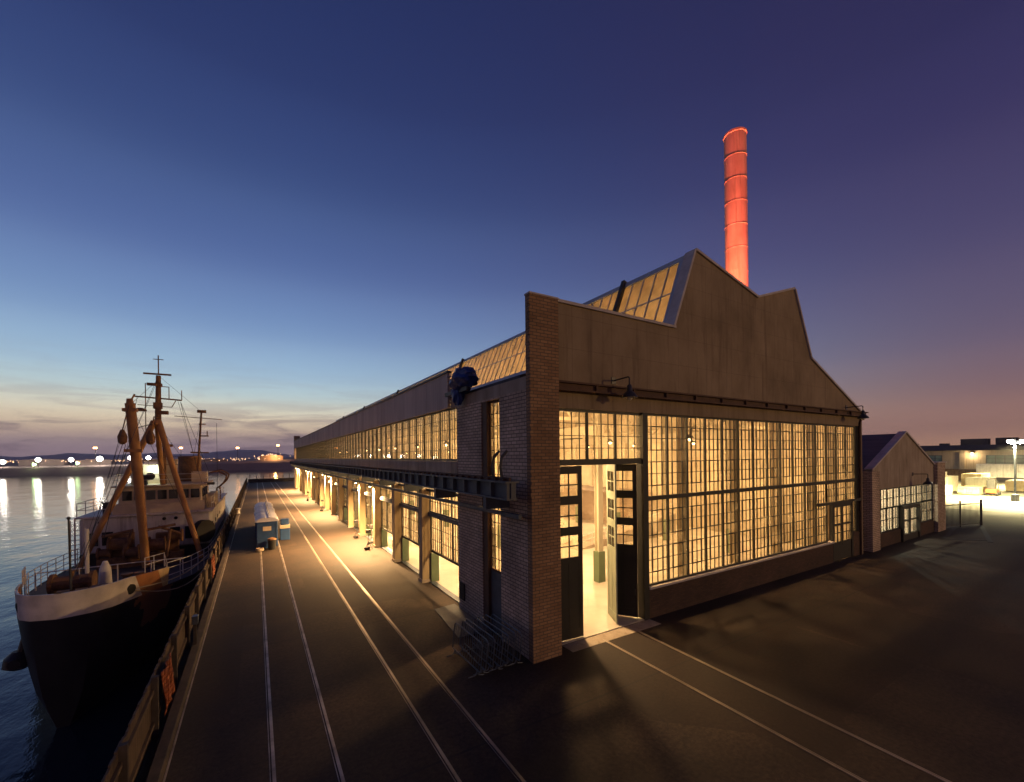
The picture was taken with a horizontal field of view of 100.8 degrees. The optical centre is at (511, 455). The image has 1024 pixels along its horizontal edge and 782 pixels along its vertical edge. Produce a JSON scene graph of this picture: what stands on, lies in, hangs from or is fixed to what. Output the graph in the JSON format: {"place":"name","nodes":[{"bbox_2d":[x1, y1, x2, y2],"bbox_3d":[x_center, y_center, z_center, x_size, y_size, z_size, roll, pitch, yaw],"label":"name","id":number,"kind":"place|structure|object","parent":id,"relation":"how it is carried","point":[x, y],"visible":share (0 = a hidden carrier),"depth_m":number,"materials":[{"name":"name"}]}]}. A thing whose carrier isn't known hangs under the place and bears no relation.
{"place":"outdoors","nodes":[
{"label":"outdoors","id":0,"kind":"place"},
{"bbox_2d":[18,459,69,465],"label":"shore shed","id":1,"kind":"structure","parent":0,"point":[47,462],"depth_m":347.73,"materials":[{"name":"grey"}]},
{"bbox_2d":[0,469,293,781],"bbox_3d":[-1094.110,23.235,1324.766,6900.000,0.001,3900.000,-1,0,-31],"label":"water","id":2,"kind":"structure","parent":0,"point":[36,744],"depth_m":24.73,"materials":[{"name":"blue liquid"}]},
{"bbox_2d":[1,355,229,727],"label":"buoy tender","id":3,"kind":"object","parent":2,"relation":"on","point":[97,623],"visible":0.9,"depth_m":23.25,"materials":[{"name":"black paint"}]},
{"bbox_2d":[0,457,293,475],"bbox_3d":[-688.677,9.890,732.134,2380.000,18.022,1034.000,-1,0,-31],"label":"shore","id":4,"kind":"structure","parent":0,"point":[9,468],"depth_m":362.69,"materials":[{"name":"grey"}]},
{"bbox_2d":[79,459,114,464],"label":"shore shed","id":5,"kind":"structure","parent":4,"relation":"on","point":[102,462],"depth_m":363.66,"materials":[{"name":"grey"}]},
{"bbox_2d":[145,459,178,463],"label":"shore shed","id":6,"kind":"structure","parent":4,"relation":"on","point":[154,461],"depth_m":382.90,"materials":[{"name":"grey"}]},
{"bbox_2d":[201,459,227,461],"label":"shore shed","id":7,"kind":"structure","parent":4,"relation":"on","point":[213,460],"depth_m":406.72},
{"bbox_2d":[260,455,282,460],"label":"shore shed","id":8,"kind":"structure","parent":4,"relation":"on","point":[271,457],"depth_m":431.40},
{"bbox_2d":[0,450,293,460],"bbox_3d":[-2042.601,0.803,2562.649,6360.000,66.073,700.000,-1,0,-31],"label":"hills","id":9,"kind":"structure","parent":0,"point":[232,454],"depth_m":2312.37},
{"bbox_2d":[0,0,1023,456],"label":"sky","id":10,"kind":"structure","parent":0,"point":[311,212],"materials":[{"name":"blue"}]},
{"bbox_2d":[136,481,1023,781],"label":"quay deck","id":11,"kind":"structure","parent":0,"point":[910,649],"depth_m":13.12,"materials":[{"name":"concrete"}]},
{"bbox_2d":[101,478,246,781],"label":"board fence","id":12,"kind":"object","parent":11,"relation":"on","point":[130,751],"visible":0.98,"depth_m":10.64,"materials":[{"name":"brown wood"}]},
{"bbox_2d":[161,653,174,716],"bbox_3d":[-9.489,6.282,11.691,0.104,1.254,1.502,-1,0,-31],"label":"safety net","id":13,"kind":"object","parent":12,"relation":"hanging from","point":[168,684],"visible":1,"depth_m":11.61,"materials":[{"name":"orange fabric"}]},
{"bbox_2d":[211,554,215,575],"bbox_3d":[-16.952,6.240,24.022,0.106,1.104,1.729,-1,0,-31],"label":"safety net","id":14,"kind":"object","parent":12,"relation":"hanging from","point":[213,563],"visible":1,"depth_m":23.81,"materials":[{"name":"orange fabric"}]},
{"bbox_2d":[145,482,248,781],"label":"timber kerb","id":15,"kind":"structure","parent":11,"relation":"on","point":[157,769],"depth_m":12.40,"materials":[{"name":"brown wood"}]},
{"bbox_2d":[191,614,198,644],"bbox_3d":[-11.543,6.349,15.426,0.190,1.040,0.260,-1,0,-31],"label":"power pedestal","id":16,"kind":"object","parent":15,"relation":"on","point":[195,619],"visible":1,"depth_m":15.36,"materials":[{"name":"grey metal"}]},
{"bbox_2d":[163,487,247,781],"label":"kerb strip","id":17,"kind":"object","parent":11,"relation":"on","point":[169,761],"visible":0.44,"depth_m":12.86,"materials":[{"name":"grey concrete"}]},
{"bbox_2d":[256,547,263,551],"bbox_3d":[-19.069,7.104,32.011,0.569,0.201,0.569,-1,0,-31],"label":"cable coil","id":18,"kind":"object","parent":11,"relation":"on","point":[260,549],"visible":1,"depth_m":31.91,"materials":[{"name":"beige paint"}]},
{"bbox_2d":[254,502,272,509],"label":"portable toilet","id":19,"kind":"object","parent":11,"relation":"on","point":[257,506],"visible":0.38,"depth_m":41.52,"materials":[{"name":"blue plastic"}]},
{"bbox_2d":[255,500,272,505],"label":"portable toilet","id":20,"kind":"object","parent":11,"relation":"on","point":[264,503],"visible":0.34,"depth_m":43.84,"materials":[{"name":"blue plastic"}]},
{"bbox_2d":[254,507,274,537],"bbox_3d":[-22.001,5.916,37.644,1.600,2.600,2.220,-1,0,-31],"label":"portable toilet","id":21,"kind":"object","parent":11,"relation":"on","point":[261,510],"visible":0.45,"depth_m":37.26,"materials":[{"name":"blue plastic"}]},
{"bbox_2d":[255,504,274,510],"bbox_3d":[-23.160,5.929,39.654,1.600,2.600,2.220,-1,0,-31],"label":"portable toilet","id":22,"kind":"object","parent":11,"relation":"on","point":[264,507],"visible":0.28,"depth_m":39.73,"materials":[{"name":"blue plastic"}]},
{"bbox_2d":[255,509,276,517],"bbox_3d":[-20.757,5.902,35.685,1.600,2.600,2.220,-1,0,-31],"label":"portable toilet","id":23,"kind":"object","parent":11,"relation":"on","point":[263,512],"visible":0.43,"depth_m":35.64,"materials":[{"name":"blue plastic"}]},
{"bbox_2d":[257,486,275,781],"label":"crane rail","id":24,"kind":"object","parent":11,"relation":"on","point":[270,715],"visible":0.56,"depth_m":12.49,"materials":[{"name":"grey metal"}]},
{"bbox_2d":[255,512,278,547],"bbox_3d":[-19.530,5.889,33.716,1.600,2.600,2.220,-1,0,-31],"label":"portable toilet","id":25,"kind":"object","parent":11,"relation":"on","point":[266,527],"visible":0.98,"depth_m":32.80,"materials":[{"name":"blue plastic"}]},
{"bbox_2d":[248,473,293,482],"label":"quay end fence","id":26,"kind":"object","parent":11,"relation":"on","point":[276,479],"visible":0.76,"depth_m":126.08,"materials":[{"name":"black metal"}]},
{"bbox_2d":[267,537,275,549],"bbox_3d":[-18.440,6.752,32.511,0.640,0.910,0.624,-1,0,-31],"label":"refuse bin","id":27,"kind":"object","parent":11,"relation":"on","point":[271,543],"visible":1,"depth_m":32.31,"materials":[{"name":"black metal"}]},
{"bbox_2d":[279,518,289,539],"bbox_3d":[-19.588,6.344,36.495,0.770,1.750,0.840,-1,0,-31],"label":"hand wash station","id":28,"kind":"object","parent":11,"relation":"on","point":[284,525],"visible":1,"depth_m":36.21,"materials":[{"name":"blue plastic"}]},
{"bbox_2d":[262,483,344,781],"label":"crane rail","id":29,"kind":"object","parent":11,"relation":"on","point":[327,723],"depth_m":12.53,"materials":[{"name":"grey metal"}]},
{"bbox_2d":[353,520,359,537],"bbox_3d":[-13.545,6.401,36.796,0.603,1.499,0.525,-1,0,-2],"label":"light stand","id":30,"kind":"object","parent":11,"relation":"on","point":[355,522],"visible":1,"depth_m":36.82,"materials":[{"name":"metal"}]},
{"bbox_2d":[271,483,461,781],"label":"crane rail","id":31,"kind":"object","parent":11,"relation":"on","point":[454,773],"visible":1,"depth_m":12.80,"materials":[{"name":"grey metal"}]},
{"bbox_2d":[364,529,372,549],"bbox_3d":[-10.919,6.372,32.073,0.603,1.499,0.525,-1,0,-2],"label":"light stand","id":32,"kind":"object","parent":11,"relation":"on","point":[367,531],"visible":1,"depth_m":32.03,"materials":[{"name":"metal"}]},
{"bbox_2d":[368,524,372,543],"bbox_3d":[-11.417,6.378,34.344,0.603,1.499,0.525,-1,0,-2],"label":"light stand","id":33,"kind":"object","parent":11,"relation":"on","point":[371,527],"visible":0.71,"depth_m":34.34,"materials":[{"name":"metal"}]},
{"bbox_2d":[276,483,525,781],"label":"crane rail","id":34,"kind":"object","parent":11,"relation":"on","point":[515,771],"visible":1,"depth_m":12.80,"materials":[{"name":"grey metal"}]},
{"bbox_2d":[434,604,488,637],"bbox_3d":[-2.369,6.979,18.041,1.300,0.084,3.400,-1,0,-31],"label":"ramp plate","id":35,"kind":"object","parent":11,"relation":"on","point":[450,615],"visible":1,"depth_m":18.13,"materials":[{"name":"grey metal"}]},
{"bbox_2d":[447,622,483,677],"bbox_3d":[-1.521,6.461,14.175,0.604,1.123,2.142,6,-4,-32],"label":"crowd barrier","id":36,"kind":"object","parent":11,"relation":"on","point":[460,653],"visible":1,"depth_m":14.10,"materials":[{"name":"grey metal"}]},
{"bbox_2d":[454,620,488,674],"bbox_3d":[-1.319,6.461,14.352,0.604,1.123,2.142,9,-4,-29],"label":"crowd barrier","id":37,"kind":"object","parent":11,"relation":"on","point":[462,648],"visible":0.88,"depth_m":14.16,"materials":[{"name":"grey metal"}]},
{"bbox_2d":[461,619,494,672],"bbox_3d":[-1.154,6.457,14.515,0.604,1.123,2.142,6,-4,-32],"label":"crowd barrier","id":38,"kind":"object","parent":11,"relation":"on","point":[490,665],"visible":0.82,"depth_m":14.15,"materials":[{"name":"grey metal"}]},
{"bbox_2d":[466,618,502,671],"bbox_3d":[-0.875,6.456,14.564,0.604,1.123,2.142,9,-5,-30],"label":"crowd barrier","id":39,"kind":"object","parent":11,"relation":"on","point":[497,665],"visible":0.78,"depth_m":14.24,"materials":[{"name":"grey metal"}]},
{"bbox_2d":[476,616,508,668],"bbox_3d":[-0.709,6.452,14.726,0.604,1.123,2.142,6,-4,-32],"label":"crowd barrier","id":40,"kind":"object","parent":11,"relation":"on","point":[480,617],"visible":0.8,"depth_m":14.34,"materials":[{"name":"grey metal"}]},
{"bbox_2d":[481,614,515,665],"bbox_3d":[-0.509,6.452,14.906,0.604,1.123,2.142,9,-5,-32],"label":"crowd barrier","id":41,"kind":"object","parent":11,"relation":"on","point":[509,660],"visible":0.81,"depth_m":14.69,"materials":[{"name":"grey metal"}]},
{"bbox_2d":[489,614,522,665],"bbox_3d":[-0.263,6.447,14.935,0.604,1.123,2.142,6,-4,-31],"label":"crowd barrier","id":42,"kind":"object","parent":11,"relation":"on","point":[510,639],"visible":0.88,"depth_m":14.58,"materials":[{"name":"grey metal"}]},
{"bbox_2d":[290,248,868,663],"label":"factory building","id":43,"kind":"structure","parent":11,"relation":"on","point":[536,532],"depth_m":21.02,"materials":[{"name":"brick"}]},
{"bbox_2d":[296,448,298,458],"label":"upper window","id":44,"kind":"structure","parent":43,"relation":"in","point":[297,449],"depth_m":96.03,"materials":[{"name":"glass"}]},
{"bbox_2d":[303,446,305,458],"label":"upper window","id":45,"kind":"structure","parent":43,"relation":"in","point":[304,447],"depth_m":82.02,"materials":[{"name":"glass"}]},
{"bbox_2d":[306,445,308,458],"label":"upper window","id":46,"kind":"structure","parent":43,"relation":"in","point":[307,446],"depth_m":77.37,"materials":[{"name":"glass"}]},
{"bbox_2d":[309,444,312,458],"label":"upper window","id":47,"kind":"structure","parent":43,"relation":"in","point":[310,446],"depth_m":73.32,"materials":[{"name":"glass"}]},
{"bbox_2d":[312,443,316,458],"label":"upper window","id":48,"kind":"structure","parent":43,"relation":"in","point":[314,447],"depth_m":68.03,"materials":[{"name":"glass"}]},
{"bbox_2d":[316,442,321,458],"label":"upper window","id":49,"kind":"structure","parent":43,"relation":"in","point":[319,444],"depth_m":62.83,"materials":[{"name":"glass"}]},
{"bbox_2d":[321,440,326,458],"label":"upper window","id":50,"kind":"structure","parent":43,"relation":"in","point":[324,451],"depth_m":58.47,"materials":[{"name":"glass"}]},
{"bbox_2d":[326,439,333,458],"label":"upper window","id":51,"kind":"structure","parent":43,"relation":"in","point":[330,451],"depth_m":53.82,"materials":[{"name":"glass"}]},
{"bbox_2d":[329,483,330,509],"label":"lift door","id":52,"kind":"structure","parent":43,"relation":"in","point":[329,483],"depth_m":55.75,"materials":[{"name":"paint"}]},
{"bbox_2d":[333,437,340,459],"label":"upper window","id":53,"kind":"structure","parent":43,"relation":"in","point":[336,442],"depth_m":49.14,"materials":[{"name":"glass"}]},
{"bbox_2d":[336,485,337,513],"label":"lift door","id":54,"kind":"structure","parent":43,"relation":"in","point":[336,485],"depth_m":50.81,"materials":[{"name":"paint"}]},
{"bbox_2d":[342,476,346,488],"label":"fixed window","id":55,"kind":"structure","parent":43,"relation":"in","point":[344,485],"depth_m":45.91,"materials":[{"name":"glass"}]},
{"bbox_2d":[340,434,350,459],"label":"upper window","id":56,"kind":"structure","parent":43,"relation":"in","point":[344,456],"depth_m":44.52,"materials":[{"name":"glass"}]},
{"bbox_2d":[344,488,346,507],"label":"lift door","id":57,"kind":"structure","parent":43,"relation":"in","point":[345,499],"depth_m":46.43,"materials":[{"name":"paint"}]},
{"bbox_2d":[352,479,357,491],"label":"fixed window","id":58,"kind":"structure","parent":43,"relation":"in","point":[353,489],"depth_m":40.87,"materials":[{"name":"clear glass"}]},
{"bbox_2d":[353,491,358,528],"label":"lift door","id":59,"kind":"structure","parent":43,"relation":"in","point":[355,503],"depth_m":41.21,"materials":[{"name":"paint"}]},
{"bbox_2d":[350,431,362,459],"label":"upper window","id":60,"kind":"structure","parent":43,"relation":"in","point":[356,454],"depth_m":39.82,"materials":[{"name":"glass"}]},
{"bbox_2d":[365,495,372,528],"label":"lift door","id":61,"kind":"structure","parent":43,"relation":"in","point":[367,498],"depth_m":36.55,"materials":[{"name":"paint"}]},
{"bbox_2d":[361,427,377,459],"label":"upper window","id":62,"kind":"structure","parent":43,"relation":"in","point":[373,432],"depth_m":35.40,"materials":[{"name":"glass"}]},
{"bbox_2d":[364,479,378,496],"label":"fixed window","id":63,"kind":"structure","parent":43,"relation":"in","point":[367,489],"depth_m":36.58,"materials":[{"name":"clear glass"}]},
{"bbox_2d":[381,500,391,533],"bbox_3d":[-8.893,4.500,30.912,0.100,2.320,4.950,-1,0,-31],"label":"lift door","id":64,"kind":"structure","parent":43,"relation":"in","point":[388,505],"depth_m":31.59,"materials":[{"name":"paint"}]},
{"bbox_2d":[376,422,397,459],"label":"upper window","id":65,"kind":"structure","parent":43,"relation":"in","point":[385,433],"depth_m":30.28,"materials":[{"name":"glass"}]},
{"bbox_2d":[378,480,397,503],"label":"fixed window","id":66,"kind":"structure","parent":43,"relation":"in","point":[389,500],"depth_m":31.58,"materials":[{"name":"glass"}]},
{"bbox_2d":[402,507,418,545],"bbox_3d":[-6.071,4.368,26.250,0.100,2.120,4.950,-1,0,-31],"label":"lift door","id":67,"kind":"structure","parent":43,"relation":"in","point":[409,528],"depth_m":26.90,"materials":[{"name":"paint"}]},
{"bbox_2d":[396,415,425,460],"bbox_3d":[-6.337,-0.979,26.126,0.100,2.560,5.525,-1,0,-31],"label":"upper window","id":68,"kind":"structure","parent":43,"relation":"in","point":[416,436],"depth_m":25.53,"materials":[{"name":"glass"}]},
{"bbox_2d":[398,483,426,512],"bbox_3d":[-6.185,2.609,26.193,0.300,1.520,4.950,-1,0,-31],"label":"fixed window","id":69,"kind":"structure","parent":43,"relation":"in","point":[407,505],"depth_m":26.88,"materials":[{"name":"glass"}]},
{"bbox_2d":[423,408,457,460],"bbox_3d":[-3.672,-1.009,21.725,0.100,2.560,4.915,-1,0,-31],"label":"upper window","id":70,"kind":"structure","parent":43,"relation":"in","point":[449,414],"depth_m":21.68,"materials":[{"name":"glass"}]},
{"bbox_2d":[426,488,457,524],"bbox_3d":[-3.446,2.579,21.668,0.300,1.520,4.630,-1,0,-31],"label":"fixed window","id":71,"kind":"structure","parent":43,"relation":"in","point":[450,519],"depth_m":22.11,"materials":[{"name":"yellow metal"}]},
{"bbox_2d":[430,517,458,565],"bbox_3d":[-3.332,4.313,21.725,0.100,2.070,4.630,-1,0,-31],"label":"lift door","id":72,"kind":"structure","parent":43,"relation":"in","point":[441,529],"depth_m":22.10,"materials":[{"name":"paint"}]},
{"bbox_2d":[445,366,478,405],"bbox_3d":[-2.360,-3.026,18.758,1.119,1.682,2.699,-1,0,-31],"label":"covered hoist","id":73,"kind":"object","parent":43,"relation":"attached to","point":[463,380],"visible":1,"depth_m":17.97,"materials":[{"name":"fabric"}]},
{"bbox_2d":[482,399,500,626],"bbox_3d":[-0.645,2.407,16.915,0.330,9.200,1.605,-1,0,-31],"label":"stair window","id":74,"kind":"structure","parent":43,"relation":"in","point":[488,420],"depth_m":17.21,"materials":[{"name":"clear glass"}]},
{"bbox_2d":[495,427,582,439],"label":"bridge crane","id":75,"kind":"object","parent":43,"relation":"attached to","point":[560,439],"visible":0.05,"depth_m":42.53,"materials":[{"name":"yellow metal"}]},
{"bbox_2d":[560,466,583,640],"bbox_3d":[2.171,3.656,15.960,1.184,6.520,0.101,-1,0,-26],"label":"folding door","id":76,"kind":"structure","parent":43,"relation":"in","point":[571,567],"depth_m":16.02,"materials":[{"name":"paint"}]},
{"bbox_2d":[559,408,641,465],"bbox_3d":[3.475,-0.704,16.762,5.080,2.130,0.170,-1,0,-31],"label":"transom window","id":77,"kind":"structure","parent":43,"relation":"in","point":[564,462],"depth_m":16.74,"materials":[{"name":"glass"}]},
{"bbox_2d":[606,464,617,623],"bbox_3d":[4.229,3.633,17.932,0.060,6.520,1.136,-1,0,-5],"label":"folding door","id":78,"kind":"structure","parent":43,"relation":"in","point":[611,550],"depth_m":17.86,"materials":[{"name":"white paint"}]},
{"bbox_2d":[609,464,637,617],"bbox_3d":[4.792,3.627,18.223,1.154,6.520,0.103,-1,0,25],"label":"folding door","id":79,"kind":"structure","parent":43,"relation":"in","point":[627,560],"depth_m":18.15,"materials":[{"name":"paint"}]},
{"bbox_2d":[688,422,693,440],"bbox_3d":[10.671,-1.444,25.407,0.480,1.150,0.480,-1,0,-31],"label":"pendant lamp","id":80,"kind":"object","parent":43,"relation":"hanging from","point":[689,433],"visible":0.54,"depth_m":25.38,"materials":[{"name":"metal"}]},
{"bbox_2d":[723,127,748,286],"bbox_3d":[21.268,-11.769,39.959,2.180,37.060,2.180,-1,0,-31],"label":"smokestack","id":81,"kind":"object","parent":43,"relation":"on","point":[735,201],"visible":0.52,"depth_m":39.15,"materials":[{"name":"paint"}]},
{"bbox_2d":[648,413,858,585],"bbox_3d":[14.659,1.806,23.533,20.980,7.440,0.160,-1,0,-31],"label":"front window","id":82,"kind":"structure","parent":43,"relation":"in","point":[835,441],"depth_m":22.31,"materials":[{"name":"glass"}]},
{"bbox_2d":[816,498,861,561],"bbox_3d":[21.029,4.810,27.241,6.100,3.810,0.320,-1,0,-31],"label":"side door","id":83,"kind":"structure","parent":43,"relation":"in","point":[843,548],"depth_m":27.52,"materials":[{"name":"paint"}]},
{"bbox_2d":[563,619,660,651],"bbox_3d":[3.995,6.948,16.458,4.650,0.008,0.600,-1,0,-31],"label":"door apron","id":84,"kind":"object","parent":11,"relation":"on","point":[606,636],"depth_m":16.33,"materials":[{"name":"concrete"}]},
{"bbox_2d":[602,639,867,781],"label":"door rail","id":85,"kind":"object","parent":11,"relation":"on","point":[765,727],"depth_m":11.03,"materials":[{"name":"grey metal"}]},
{"bbox_2d":[634,629,950,781],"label":"door rail","id":86,"kind":"object","parent":11,"relation":"on","point":[869,743],"depth_m":11.16,"materials":[{"name":"grey metal"}]},
{"bbox_2d":[862,431,946,551],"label":"boiler house","id":87,"kind":"structure","parent":11,"relation":"on","point":[903,484],"depth_m":33.20,"materials":[{"name":"brick"}]},
{"bbox_2d":[880,484,932,532],"bbox_3d":[31.203,4.026,33.592,12.300,3.250,0.100,-1,0,-31],"label":"front window","id":88,"kind":"structure","parent":87,"relation":"in","point":[892,516],"depth_m":32.90,"materials":[{"name":"glass"}]},
{"bbox_2d":[896,503,920,541],"bbox_3d":[31.654,5.271,33.740,3.800,2.750,0.400,-1,0,-31],"label":"door","id":89,"kind":"structure","parent":87,"relation":"in","point":[916,532],"depth_m":33.72,"materials":[{"name":"paint"}]},
{"bbox_2d":[946,499,982,526],"bbox_3d":[41.178,5.340,38.808,6.005,2.400,0.175,-1,0,-17],"label":"picket fence","id":90,"kind":"object","parent":11,"relation":"on","point":[958,520],"visible":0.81,"depth_m":38.87,"materials":[{"name":"metal"}]},
{"bbox_2d":[942,525,992,542],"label":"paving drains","id":91,"kind":"object","parent":11,"relation":"on","point":[983,529],"visible":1,"depth_m":34.70,"materials":[{"name":"grey metal"}]},
{"bbox_2d":[945,469,975,479],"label":"cargo container","id":92,"kind":"object","parent":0,"point":[955,472],"visible":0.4,"depth_m":99.84,"materials":[{"name":"metal"}]},
{"bbox_2d":[920,437,1023,478],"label":"warehouse","id":93,"kind":"structure","parent":0,"point":[968,453],"depth_m":110.62,"materials":[{"name":"beige metal"}]},
{"bbox_2d":[928,455,941,460],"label":"window","id":94,"kind":"structure","parent":93,"relation":"in","point":[934,457],"depth_m":116.23,"materials":[{"name":"blue glass"}]},
{"bbox_2d":[986,455,1023,463],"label":"window","id":95,"kind":"structure","parent":93,"relation":"in","point":[990,459],"depth_m":105.82,"materials":[{"name":"grey glass"}]},
{"bbox_2d":[946,478,1023,513],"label":"yard pavement","id":96,"kind":"structure","parent":0,"point":[1002,502],"depth_m":58.83,"materials":[{"name":"grey concrete"}]},
{"bbox_2d":[945,485,951,495],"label":"lumber stack","id":97,"kind":"object","parent":96,"relation":"on","point":[948,489],"visible":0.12,"depth_m":66.18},
{"bbox_2d":[945,475,957,491],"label":"lumber stack","id":98,"kind":"object","parent":96,"relation":"on","point":[952,480],"visible":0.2,"depth_m":71.66,"materials":[{"name":"beige wood"}]},
{"bbox_2d":[957,485,986,494],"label":"lumber stack","id":99,"kind":"object","parent":96,"relation":"on","point":[973,490],"visible":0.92,"depth_m":67.11,"materials":[{"name":"beige wood"}]},
{"bbox_2d":[961,473,989,485],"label":"lumber stack","id":100,"kind":"object","parent":96,"relation":"on","point":[965,475],"visible":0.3,"depth_m":78.91,"materials":[{"name":"beige wood"}]},
{"bbox_2d":[965,477,995,488],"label":"lumber stack","id":101,"kind":"object","parent":96,"relation":"on","point":[975,481],"visible":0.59,"depth_m":73.10,"materials":[{"name":"beige wood"}]},
{"bbox_2d":[983,479,1000,495],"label":"forklift","id":102,"kind":"object","parent":96,"relation":"on","point":[990,490],"visible":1,"depth_m":65.21,"materials":[{"name":"metal"}]},
{"bbox_2d":[976,464,1023,477],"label":"box trailer","id":103,"kind":"object","parent":96,"relation":"on","point":[1001,470],"visible":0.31,"depth_m":90.59,"materials":[{"name":"white paint"}]},
{"bbox_2d":[1005,479,1023,491],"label":"lumber stack","id":104,"kind":"object","parent":96,"relation":"on","point":[1009,485],"visible":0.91,"depth_m":71.29,"materials":[{"name":"beige wood"}]},
{"bbox_2d":[1006,438,1023,501],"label":"yard lamp","id":105,"kind":"object","parent":96,"relation":"on","point":[1015,496],"visible":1,"depth_m":57.54,"materials":[{"name":"metal"}]},
{"bbox_2d":[1011,441,1020,478],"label":"yard lamp","id":106,"kind":"object","parent":96,"relation":"on","point":[1018,442],"visible":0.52,"depth_m":79.33,"materials":[{"name":"metal"}]}
]}

